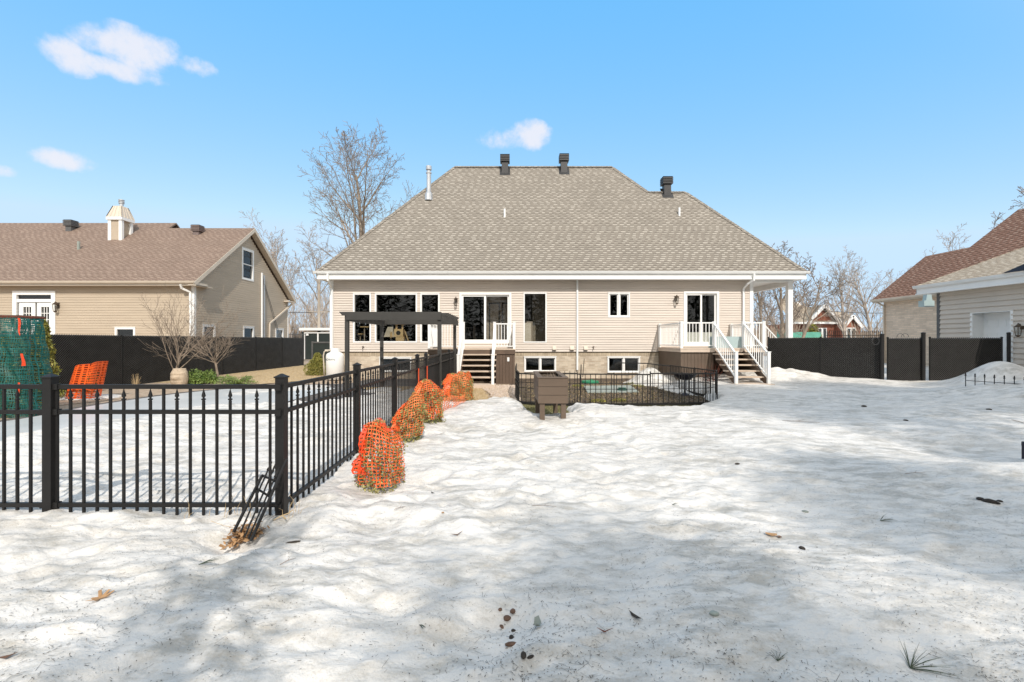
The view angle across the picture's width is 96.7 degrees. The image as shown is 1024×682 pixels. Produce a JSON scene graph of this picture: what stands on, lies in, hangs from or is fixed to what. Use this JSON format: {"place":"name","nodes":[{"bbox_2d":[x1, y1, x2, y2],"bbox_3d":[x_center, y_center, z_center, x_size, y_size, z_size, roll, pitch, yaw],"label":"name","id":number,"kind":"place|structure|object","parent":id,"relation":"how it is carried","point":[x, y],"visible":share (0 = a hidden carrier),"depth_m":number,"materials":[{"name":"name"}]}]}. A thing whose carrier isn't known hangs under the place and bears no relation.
{"place":"outdoors","nodes":[
{"label":"outdoors","id":0,"kind":"place"},
{"bbox_2d":[155,365,325,383],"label":"dry lawn","id":1,"kind":"structure","parent":0,"point":[291,373],"depth_m":21.79,"materials":[{"name":"beige plant"}]},
{"bbox_2d":[303,352,325,375],"bbox_3d":[-9.201,1.132,21.506,1.162,1.218,1.111,0,0,0],"label":"dwarf spruce","id":2,"kind":"object","parent":1,"relation":"on","point":[314,366],"visible":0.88,"depth_m":21.22,"materials":[{"name":"plant"}]},
{"bbox_2d":[311,341,329,362],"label":"side gate","id":3,"kind":"structure","parent":1,"relation":"on","point":[320,347],"depth_m":29.00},
{"bbox_2d":[222,368,674,401],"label":"dry grass","id":4,"kind":"structure","parent":1,"relation":"on","point":[475,388],"depth_m":14.60,"materials":[{"name":"plant"}]},
{"bbox_2d":[307,379,406,399],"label":"patio","id":5,"kind":"structure","parent":0,"point":[352,387],"depth_m":16.06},
{"bbox_2d":[384,327,393,340],"bbox_3d":[-5.702,-0.169,20.970,0.500,0.982,0.540,0,0,0],"label":"chair","id":6,"kind":"object","parent":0,"point":[388,331],"visible":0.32,"depth_m":21.14,"materials":[{"name":"beige fabric"}]},
{"bbox_2d":[390,324,408,340],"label":"cat tree","id":7,"kind":"object","parent":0,"point":[399,334],"visible":0.73,"depth_m":20.12,"materials":[{"name":"fabric"}]},
{"bbox_2d":[146,343,755,397],"bbox_3d":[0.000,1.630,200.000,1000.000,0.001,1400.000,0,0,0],"label":"ground","id":8,"kind":"structure","parent":0,"point":[474,380],"depth_m":18.32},
{"bbox_2d":[0,383,210,419],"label":"planting bed","id":9,"kind":"object","parent":8,"relation":"on","point":[64,404],"visible":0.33,"depth_m":13.71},
{"bbox_2d":[0,315,52,417],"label":"netted hedge","id":10,"kind":"object","parent":9,"relation":"on","point":[12,357],"visible":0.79,"depth_m":9.70,"materials":[{"name":"green plant"}]},
{"bbox_2d":[20,318,65,396],"bbox_3d":[-12.889,0.509,12.512,0.939,2.260,0.940,0,0,0],"label":"cedar","id":11,"kind":"object","parent":9,"relation":"on","point":[49,344],"visible":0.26,"depth_m":12.55,"materials":[{"name":"green plant"}]},
{"bbox_2d":[65,361,107,398],"bbox_3d":[-11.863,1.140,12.700,0.894,1.160,0.480,0,0,0],"label":"netted shrub","id":12,"kind":"object","parent":9,"relation":"on","point":[89,377],"visible":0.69,"depth_m":12.55,"materials":[{"name":"plastic"}]},
{"bbox_2d":[132,374,139,383],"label":"dead perennial","id":13,"kind":"object","parent":9,"relation":"on","point":[136,376],"visible":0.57,"depth_m":15.48,"materials":[{"name":"brown plant"}]},
{"bbox_2d":[170,368,188,383],"bbox_3d":[-12.129,1.310,16.575,0.562,0.620,0.554,0,0,0],"label":"stone head","id":14,"kind":"object","parent":9,"relation":"on","point":[179,376],"visible":0.94,"depth_m":16.42},
{"bbox_2d":[137,282,248,368],"bbox_3d":[-11.861,-0.275,17.591,4.304,3.954,3.522,0,0,0],"label":"garden tree","id":15,"kind":"object","parent":9,"relation":"on","point":[179,359],"visible":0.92,"depth_m":17.15,"materials":[{"name":"plant"}]},
{"bbox_2d":[188,369,205,383],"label":"evergreen shrub","id":16,"kind":"object","parent":9,"relation":"on","point":[196,377],"visible":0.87,"depth_m":16.89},
{"bbox_2d":[173,321,245,383],"bbox_3d":[-11.160,0.468,16.943,2.517,2.472,1.724,0,0,18],"label":"garden tree","id":17,"kind":"object","parent":9,"relation":"on","point":[214,359],"visible":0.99,"depth_m":17.01,"materials":[{"name":"plant"}]},
{"bbox_2d":[201,369,218,383],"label":"evergreen shrub","id":18,"kind":"object","parent":9,"relation":"on","point":[211,378],"visible":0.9,"depth_m":17.09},
{"bbox_2d":[215,374,255,383],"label":"juniper","id":19,"kind":"object","parent":9,"relation":"on","point":[227,379],"visible":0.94,"depth_m":16.91,"materials":[{"name":"plant"}]},
{"bbox_2d":[0,199,295,337],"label":"neighbour house","id":20,"kind":"structure","parent":8,"relation":"on","point":[68,276],"depth_m":24.42,"materials":[{"name":"beige"}]},
{"bbox_2d":[12,291,55,334],"bbox_3d":[-24.011,-1.155,22.910,2.140,2.729,0.140,0,0,0],"label":"patio door","id":21,"kind":"structure","parent":20,"relation":"in","point":[18,308],"depth_m":22.87,"materials":[{"name":"white glass"}]},
{"bbox_2d":[115,327,135,335],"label":"window","id":22,"kind":"structure","parent":20,"relation":"in","point":[116,328],"depth_m":22.86,"materials":[{"name":"white plastic"}]},
{"bbox_2d":[202,324,215,336],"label":"window","id":23,"kind":"structure","parent":20,"relation":"in","point":[204,325],"depth_m":24.02,"materials":[{"name":"white plastic"}]},
{"bbox_2d":[242,247,253,281],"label":"window","id":24,"kind":"structure","parent":20,"relation":"in","point":[245,249],"depth_m":27.91,"materials":[{"name":"white plastic"}]},
{"bbox_2d":[243,326,253,336],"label":"window","id":25,"kind":"structure","parent":20,"relation":"in","point":[252,327],"depth_m":28.04,"materials":[{"name":"white plastic"}]},
{"bbox_2d":[275,328,283,336],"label":"window","id":26,"kind":"structure","parent":20,"relation":"in","point":[282,329],"depth_m":31.72,"materials":[{"name":"white plastic"}]},
{"bbox_2d":[2,333,303,394],"bbox_3d":[-13.826,0.725,16.100,0.079,1.950,28.280,0,0,0],"label":"chain link fence","id":27,"kind":"object","parent":8,"relation":"on","point":[128,357],"visible":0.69,"depth_m":17.63,"materials":[{"name":"black plastic"}]},
{"bbox_2d":[0,389,338,421],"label":"coping","id":28,"kind":"object","parent":8,"relation":"on","point":[311,397],"visible":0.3,"depth_m":12.66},
{"bbox_2d":[0,387,334,440],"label":"pool ice","id":29,"kind":"structure","parent":28,"relation":"in","point":[130,404],"depth_m":11.38,"materials":[{"name":"ice"}]},
{"bbox_2d":[239,208,303,337],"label":"bare tree","id":30,"kind":"object","parent":8,"relation":"on","point":[276,258],"visible":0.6,"depth_m":48.03,"materials":[{"name":"plant"}]},
{"bbox_2d":[266,236,298,337],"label":"bare tree","id":31,"kind":"object","parent":8,"relation":"on","point":[279,270],"visible":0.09,"depth_m":59.85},
{"bbox_2d":[289,332,305,359],"bbox_3d":[-17.035,0.408,36.000,1.525,2.184,0.050,0,0,0],"label":"picket fence","id":32,"kind":"object","parent":8,"relation":"on","point":[297,334],"visible":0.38,"depth_m":35.98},
{"bbox_2d":[279,223,333,323],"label":"bare tree","id":33,"kind":"object","parent":8,"relation":"on","point":[316,264],"visible":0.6,"depth_m":45.23,"materials":[{"name":"plant"}]},
{"bbox_2d":[299,328,329,359],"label":"shed","id":34,"kind":"structure","parent":8,"relation":"on","point":[318,336],"depth_m":40.00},
{"bbox_2d":[309,279,328,331],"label":"utility pole","id":35,"kind":"object","parent":8,"relation":"on","point":[318,311],"visible":0.52,"depth_m":41.91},
{"bbox_2d":[323,348,343,379],"bbox_3d":[-7.360,0.950,18.885,0.708,1.300,0.744,0,0,33],"label":"propane tank","id":36,"kind":"object","parent":8,"relation":"on","point":[334,360],"visible":0.98,"depth_m":18.64,"materials":[{"name":"white metal"}]},
{"bbox_2d":[299,120,417,266],"bbox_3d":[-12.812,-8.970,37.588,10.578,21.390,11.706,0,0,0],"label":"bare tree","id":37,"kind":"object","parent":8,"relation":"on","point":[361,221],"visible":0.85,"depth_m":37.53,"materials":[{"name":"grey plant"}]},
{"bbox_2d":[364,386,487,399],"bbox_3d":[-2.732,1.601,13.316,4.317,0.001,5.980,0,0,-9],"label":"dry grass patch","id":38,"kind":"object","parent":8,"relation":"on","point":[479,396],"visible":0.15,"depth_m":13.88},
{"bbox_2d":[340,312,459,396],"bbox_3d":[-3.260,0.400,14.305,2.960,2.400,3.690,0,0,0],"label":"pergola","id":39,"kind":"object","parent":38,"relation":"on","point":[383,319],"visible":0.8,"depth_m":12.51,"materials":[{"name":"metal"}]},
{"bbox_2d":[457,371,474,399],"bbox_3d":[-1.305,1.263,12.513,0.596,0.885,0.593,0,0,0],"label":"netted shrub","id":40,"kind":"object","parent":38,"relation":"on","point":[467,373],"visible":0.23,"depth_m":12.42,"materials":[{"name":"plastic"}]},
{"bbox_2d":[428,348,456,392],"bbox_3d":[-2.015,1.034,13.616,0.119,1.533,6.112,0,0,0],"label":"metal fence","id":41,"kind":"object","parent":8,"relation":"on","point":[434,366],"visible":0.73,"depth_m":12.51,"materials":[{"name":"black metal"}]},
{"bbox_2d":[427,322,515,387],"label":"deck","id":42,"kind":"structure","parent":8,"relation":"on","point":[508,364],"depth_m":17.23,"materials":[{"name":"wood"}]},
{"bbox_2d":[0,356,1023,681],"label":"snow","id":43,"kind":"structure","parent":8,"relation":"on","point":[380,574],"depth_m":3.14,"materials":[{"name":"snow"}]},
{"bbox_2d":[87,589,114,600],"bbox_3d":[-2.211,1.374,2.454,0.089,0.023,0.115,0,0,-15],"label":"dead leaf","id":44,"kind":"object","parent":43,"relation":"on","point":[104,595],"visible":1,"depth_m":2.46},
{"bbox_2d":[0,373,274,514],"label":"metal fence","id":45,"kind":"object","parent":43,"relation":"on","point":[50,387],"visible":0.94,"depth_m":3.73,"materials":[{"name":"black metal"}]},
{"bbox_2d":[181,494,305,531],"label":"dry stalks","id":46,"kind":"object","parent":43,"relation":"on","point":[241,507],"visible":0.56,"depth_m":3.70,"materials":[{"name":"brown plant"}]},
{"bbox_2d":[219,515,269,549],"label":"dead leaves","id":47,"kind":"object","parent":43,"relation":"on","point":[238,535],"visible":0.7,"depth_m":3.36,"materials":[{"name":"brown plant"}]},
{"bbox_2d":[232,459,287,540],"bbox_3d":[-1.923,1.197,3.489,0.171,0.506,0.390,0,0,12],"label":"garden fence piece","id":48,"kind":"object","parent":43,"relation":"on","point":[269,478],"visible":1,"depth_m":3.46,"materials":[{"name":"black metal"}]},
{"bbox_2d":[274,354,418,515],"bbox_3d":[-1.934,1.034,6.615,0.089,1.533,5.895,0,0,-1],"label":"metal fence","id":49,"kind":"object","parent":43,"relation":"on","point":[391,392],"visible":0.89,"depth_m":4.82,"materials":[{"name":"black metal"}]},
{"bbox_2d":[351,418,407,494],"bbox_3d":[-1.350,1.173,4.614,0.560,0.757,0.510,0,0,0],"label":"netted shrub","id":50,"kind":"object","parent":43,"relation":"on","point":[361,467],"visible":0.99,"depth_m":4.51,"materials":[{"name":"orange plant"}]},
{"bbox_2d":[391,391,426,442],"bbox_3d":[-1.494,1.100,6.540,0.520,0.763,0.543,0,0,0],"label":"netted shrub","id":51,"kind":"object","parent":43,"relation":"on","point":[397,422],"visible":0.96,"depth_m":6.43,"materials":[{"name":"orange plant"}]},
{"bbox_2d":[419,353,427,400],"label":"metal gate","id":52,"kind":"structure","parent":43,"relation":"on","point":[423,363],"depth_m":10.20,"materials":[{"name":"black metal"}]},
{"bbox_2d":[413,379,445,423],"bbox_3d":[-1.425,1.054,7.873,0.587,0.802,0.585,0,0,-20],"label":"netted shrub","id":53,"kind":"object","parent":43,"relation":"on","point":[434,396],"visible":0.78,"depth_m":7.76,"materials":[{"name":"plastic"}]},
{"bbox_2d":[441,394,465,410],"bbox_3d":[-1.345,1.310,9.351,0.046,0.360,2.557,0,0,13],"label":"loose netting","id":54,"kind":"object","parent":43,"relation":"on","point":[454,398],"visible":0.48,"depth_m":9.67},
{"bbox_2d":[441,373,473,400],"bbox_3d":[-1.363,1.166,11.219,0.855,0.765,0.830,0,0,0],"label":"netted shrub","id":55,"kind":"object","parent":43,"relation":"on","point":[450,379],"visible":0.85,"depth_m":11.01,"materials":[{"name":"plastic"}]},
{"bbox_2d":[503,615,510,620],"bbox_3d":[-0.025,1.482,2.434,0.041,0.026,0.042,0,0,0],"label":"clod","id":56,"kind":"object","parent":43,"relation":"on","point":[507,617],"visible":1,"depth_m":2.42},
{"bbox_2d":[505,641,515,646],"bbox_3d":[-0.003,1.466,2.202,0.066,0.020,0.030,0,0,0],"label":"clod","id":57,"kind":"object","parent":43,"relation":"on","point":[510,644],"visible":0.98,"depth_m":2.19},
{"bbox_2d":[0,402,1023,681],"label":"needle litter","id":58,"kind":"object","parent":43,"relation":"on","point":[568,606],"visible":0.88,"depth_m":2.30,"materials":[{"name":"plant"}]},
{"bbox_2d":[534,615,540,625],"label":"dead leaf","id":59,"kind":"object","parent":43,"relation":"on","point":[537,621],"visible":1,"depth_m":2.33,"materials":[{"name":"plant"}]},
{"bbox_2d":[709,610,718,615],"bbox_3d":[1.032,1.389,2.322,0.054,0.023,0.035,0,0,0],"label":"lump","id":60,"kind":"object","parent":43,"relation":"on","point":[713,613],"visible":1,"depth_m":2.31,"materials":[{"name":"concrete"}]},
{"bbox_2d":[777,332,820,337],"bbox_3d":[25.513,-0.544,40.500,3.319,0.488,1.000,0,0,0],"label":"green cover","id":61,"kind":"object","parent":43,"relation":"on","point":[811,334],"visible":0.57,"depth_m":40.00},
{"bbox_2d":[808,324,823,337],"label":"cedar","id":62,"kind":"object","parent":43,"relation":"on","point":[811,329],"visible":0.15,"depth_m":41.82,"materials":[{"name":"green plant"}]},
{"bbox_2d":[767,336,879,378],"bbox_3d":[12.025,0.760,17.725,3.695,1.880,0.081,0,0,41],"label":"chain link fence","id":63,"kind":"object","parent":43,"relation":"on","point":[853,357],"visible":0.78,"depth_m":17.52,"materials":[{"name":"black plastic"}]},
{"bbox_2d":[825,331,882,337],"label":"iron fence","id":64,"kind":"object","parent":43,"relation":"on","point":[833,335],"visible":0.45,"depth_m":31.98,"materials":[{"name":"black metal"}]},
{"bbox_2d":[879,334,884,379],"bbox_3d":[13.373,0.765,16.450,0.146,2.070,0.150,0,0,0],"label":"gate post","id":65,"kind":"object","parent":43,"relation":"on","point":[881,356],"visible":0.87,"depth_m":16.39,"materials":[{"name":"black metal"}]},
{"bbox_2d":[920,332,925,380],"bbox_3d":[14.865,0.740,16.450,0.146,2.120,0.150,0,0,0],"label":"gate post","id":66,"kind":"object","parent":43,"relation":"on","point":[923,356],"visible":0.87,"depth_m":16.40,"materials":[{"name":"black metal"}]},
{"bbox_2d":[886,337,920,380],"bbox_3d":[14.235,0.775,16.500,1.306,1.850,0.081,0,0,0],"label":"chain link fence","id":67,"kind":"object","parent":66,"relation":"attached to","point":[903,359],"visible":0.88,"depth_m":16.50,"materials":[{"name":"black metal"}]},
{"bbox_2d":[899,639,958,676],"bbox_3d":[1.885,1.435,2.064,0.190,0.050,0.171,0,0,30],"label":"needle tuft","id":68,"kind":"object","parent":43,"relation":"on","point":[913,667],"visible":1,"depth_m":2.04,"materials":[{"name":"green plant"}]},
{"bbox_2d":[928,337,1002,380],"bbox_3d":[16.450,0.770,16.500,2.676,1.860,0.081,0,0,0],"label":"chain link fence","id":69,"kind":"object","parent":43,"relation":"on","point":[951,357],"visible":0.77,"depth_m":16.50,"materials":[{"name":"black plastic"}]},
{"bbox_2d":[964,372,1023,385],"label":"snow bank fence","id":70,"kind":"object","parent":43,"relation":"on","point":[984,381],"visible":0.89,"depth_m":11.89,"materials":[{"name":"black metal"}]},
{"bbox_2d":[1006,332,1010,362],"bbox_3d":[17.954,0.740,16.450,0.127,2.120,0.130,0,0,0],"label":"gate post","id":71,"kind":"object","parent":43,"relation":"on","point":[1008,346],"visible":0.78,"depth_m":16.42,"materials":[{"name":"black metal"}]},
{"bbox_2d":[1021,441,1023,458],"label":"marker post","id":72,"kind":"object","parent":43,"relation":"on","point":[1022,449],"visible":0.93,"depth_m":6.02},
{"bbox_2d":[313,153,810,378],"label":"house","id":73,"kind":"structure","parent":8,"relation":"on","point":[593,269],"depth_m":19.76,"materials":[{"name":"plastic"}]},
{"bbox_2d":[353,293,370,342],"bbox_3d":[-6.484,-1.010,19.720,0.816,2.158,0.140,0,0,0],"label":"window","id":74,"kind":"structure","parent":73,"relation":"in","point":[354,294],"depth_m":19.66,"materials":[{"name":"glass"}]},
{"bbox_2d":[379,357,411,371],"bbox_3d":[-5.043,1.013,19.720,1.425,0.662,0.140,0,0,0],"label":"window","id":75,"kind":"structure","parent":73,"relation":"in","point":[379,357],"depth_m":19.66,"materials":[{"name":"white plastic"}]},
{"bbox_2d":[375,293,416,342],"bbox_3d":[-5.015,-1.010,19.720,1.869,2.158,0.140,0,0,0],"label":"window","id":76,"kind":"structure","parent":73,"relation":"in","point":[376,294],"depth_m":19.66,"materials":[{"name":"glass"}]},
{"bbox_2d":[420,293,439,342],"bbox_3d":[-3.547,-1.010,19.720,0.871,2.158,0.140,0,0,0],"label":"window","id":77,"kind":"structure","parent":73,"relation":"in","point":[421,294],"depth_m":19.66,"materials":[{"name":"white plastic"}]},
{"bbox_2d":[459,293,510,343],"bbox_3d":[-1.150,-0.991,19.727,2.244,2.203,0.135,0,0,0],"label":"sliding door","id":78,"kind":"structure","parent":73,"relation":"in","point":[461,295],"depth_m":19.66,"materials":[{"name":"white glass"}]},
{"bbox_2d":[523,292,546,342],"bbox_3d":[0.997,-1.024,19.720,1.037,2.186,0.140,0,0,0],"label":"window","id":79,"kind":"structure","parent":73,"relation":"in","point":[545,293],"depth_m":19.66,"materials":[{"name":"glass"}]},
{"bbox_2d":[524,356,556,371],"bbox_3d":[1.219,0.999,19.720,1.425,0.690,0.140,0,0,0],"label":"window","id":80,"kind":"structure","parent":73,"relation":"in","point":[540,358],"depth_m":19.67,"materials":[{"name":"white plastic"}]},
{"bbox_2d":[608,292,630,317],"bbox_3d":[4.627,-1.564,19.720,0.982,1.106,0.140,0,0,0],"label":"window","id":81,"kind":"structure","parent":73,"relation":"in","point":[618,294],"depth_m":19.67,"materials":[{"name":"white plastic"}]},
{"bbox_2d":[607,356,640,372],"bbox_3d":[4.835,1.013,19.720,1.453,0.718,0.140,0,0,0],"label":"window","id":82,"kind":"structure","parent":73,"relation":"in","point":[623,358],"depth_m":19.67,"materials":[{"name":"white plastic"}]},
{"bbox_2d":[684,291,718,344],"bbox_3d":[8.188,-0.970,19.733,1.524,2.355,0.145,0,0,0],"label":"sliding door","id":83,"kind":"structure","parent":73,"relation":"in","point":[716,293],"depth_m":19.71,"materials":[{"name":"white glass"}]},
{"bbox_2d":[276,321,882,350],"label":"thicket","id":84,"kind":"object","parent":8,"relation":"on","point":[295,331],"visible":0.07,"depth_m":53.81,"materials":[{"name":"plant"}]},
{"bbox_2d":[276,279,891,336],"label":"wood","id":85,"kind":"object","parent":8,"relation":"on","point":[324,321],"visible":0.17,"depth_m":73.69,"materials":[{"name":"brown plant"}]},
{"bbox_2d":[658,321,774,384],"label":"deck","id":86,"kind":"structure","parent":8,"relation":"on","point":[744,358],"depth_m":17.06,"materials":[{"name":"white wood"}]},
{"bbox_2d":[708,336,741,347],"bbox_3d":[8.050,0.045,17.175,1.260,0.430,0.030,0,0,0],"label":"splash panel","id":87,"kind":"object","parent":86,"relation":"on","point":[735,341],"visible":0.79,"depth_m":17.16,"materials":[{"name":"plastic"}]},
{"bbox_2d":[766,326,776,348],"bbox_3d":[11.147,0.407,19.450,0.886,2.345,0.080,0,0,0],"label":"handrail","id":88,"kind":"object","parent":86,"relation":"on","point":[767,328],"visible":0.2,"depth_m":19.44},
{"bbox_2d":[753,290,785,347],"bbox_3d":[20.311,-2.716,38.189,4.708,8.849,3.880,0,0,0],"label":"bare tree","id":89,"kind":"object","parent":8,"relation":"on","point":[760,307],"visible":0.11,"depth_m":38.02,"materials":[{"name":"grey plant"}]},
{"bbox_2d":[753,240,824,337],"bbox_3d":[18.260,-2.497,30.644,4.751,8.404,3.924,0,0,41],"label":"bare tree","id":90,"kind":"object","parent":8,"relation":"on","point":[782,332],"visible":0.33,"depth_m":30.84,"materials":[{"name":"grey plant"}]},
{"bbox_2d":[757,299,863,346],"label":"red house","id":91,"kind":"structure","parent":8,"relation":"on","point":[826,326],"depth_m":59.98,"materials":[{"name":"brick"}]},
{"bbox_2d":[818,328,826,337],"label":"window","id":92,"kind":"structure","parent":91,"relation":"in","point":[822,330],"depth_m":59.89,"materials":[{"name":"white glass"}]},
{"bbox_2d":[846,328,855,337],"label":"window","id":93,"kind":"structure","parent":91,"relation":"in","point":[849,329],"depth_m":58.69,"materials":[{"name":"white glass"}]},
{"bbox_2d":[780,259,857,337],"bbox_3d":[18.138,-1.521,26.064,4.916,6.557,3.440,0,0,0],"label":"bare tree","id":94,"kind":"object","parent":8,"relation":"on","point":[804,332],"visible":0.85,"depth_m":26.26,"materials":[{"name":"grey plant"}]},
{"bbox_2d":[811,246,870,337],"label":"bare tree","id":95,"kind":"object","parent":8,"relation":"on","point":[842,323],"visible":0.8,"depth_m":53.78,"materials":[{"name":"plant"}]},
{"bbox_2d":[829,256,892,336],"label":"bare tree","id":96,"kind":"object","parent":8,"relation":"on","point":[865,308],"visible":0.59,"depth_m":54.53,"materials":[{"name":"plant"}]},
{"bbox_2d":[877,262,916,310],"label":"bare tree","id":97,"kind":"object","parent":8,"relation":"on","point":[890,277],"visible":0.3,"depth_m":70.17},
{"bbox_2d":[923,222,968,255],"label":"bare tree","id":98,"kind":"object","parent":8,"relation":"on","point":[950,244],"visible":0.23,"depth_m":44.06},
{"bbox_2d":[870,208,1023,365],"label":"brick house","id":99,"kind":"structure","parent":8,"relation":"on","point":[903,312],"depth_m":26.48,"materials":[{"name":"brick"}]},
{"bbox_2d":[918,294,934,306],"bbox_3d":[19.257,-1.866,21.150,0.480,0.560,0.300,0,0,0],"label":"utility box","id":100,"kind":"object","parent":99,"relation":"attached to","point":[927,301],"visible":1,"depth_m":21.00,"materials":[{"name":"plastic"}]},
{"bbox_2d":[912,247,1023,366],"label":"garage","id":101,"kind":"structure","parent":8,"relation":"on","point":[983,299],"depth_m":17.71,"materials":[{"name":"grey"}]},
{"bbox_2d":[988,186,1023,228],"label":"bare tree","id":102,"kind":"object","parent":8,"relation":"on","point":[1022,192],"visible":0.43,"depth_m":26.52,"materials":[{"name":"grey plant"}]},
{"bbox_2d":[482,385,520,400],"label":"gravel path","id":103,"kind":"structure","parent":0,"point":[502,392],"depth_m":14.37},
{"bbox_2d":[0,0,1023,337],"label":"sky","id":104,"kind":"structure","parent":0,"point":[871,128],"materials":[{"name":"blue"}]},
{"bbox_2d":[511,378,706,413],"bbox_3d":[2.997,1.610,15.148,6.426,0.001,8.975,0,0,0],"label":"garden soil","id":105,"kind":"structure","parent":0,"point":[601,380],"depth_m":13.96,"materials":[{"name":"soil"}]},
{"bbox_2d":[581,379,598,382],"bbox_3d":[2.980,1.545,17.368,0.656,0.150,0.656,0,0,0],"label":"round lid","id":106,"kind":"object","parent":105,"relation":"on","point":[588,381],"visible":0.69,"depth_m":17.18,"materials":[{"name":"green plastic"}]},
{"bbox_2d":[522,404,692,413],"bbox_3d":[2.678,1.598,10.145,5.253,0.001,3.402,0,0,0],"label":"mossy strip","id":107,"kind":"object","parent":105,"relation":"on","point":[530,407],"visible":0.11,"depth_m":10.77,"materials":[{"name":"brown plant"}]},
{"bbox_2d":[533,371,568,419],"bbox_3d":[0.732,1.109,8.925,0.554,1.123,1.674,0,0,0],"label":"raised planter","id":108,"kind":"object","parent":107,"relation":"on","point":[550,387],"visible":1,"depth_m":8.10,"materials":[{"name":"brown wood"}]},
{"bbox_2d":[584,385,638,392],"bbox_3d":[3.258,1.583,15.047,1.882,0.035,2.178,0,0,0],"label":"flat pad","id":109,"kind":"object","parent":105,"relation":"on","point":[629,387],"visible":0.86,"depth_m":14.99,"materials":[{"name":"concrete"}]},
{"bbox_2d":[520,386,706,402],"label":"soil clumps","id":110,"kind":"object","parent":105,"relation":"on","point":[526,394],"visible":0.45,"depth_m":13.10,"materials":[{"name":"soil"}]},
{"bbox_2d":[515,362,717,405],"bbox_3d":[2.810,1.208,13.675,5.450,0.985,5.080,0,0,0],"label":"garden fence","id":111,"kind":"object","parent":105,"relation":"on","point":[705,383],"visible":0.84,"depth_m":11.26,"materials":[{"name":"black metal"}]},
{"bbox_2d":[673,374,696,395],"bbox_3d":[5.089,1.290,13.400,0.672,0.660,0.672,0,0,0],"label":"bird bath","id":112,"kind":"object","parent":105,"relation":"on","point":[686,377],"visible":0.65,"depth_m":13.22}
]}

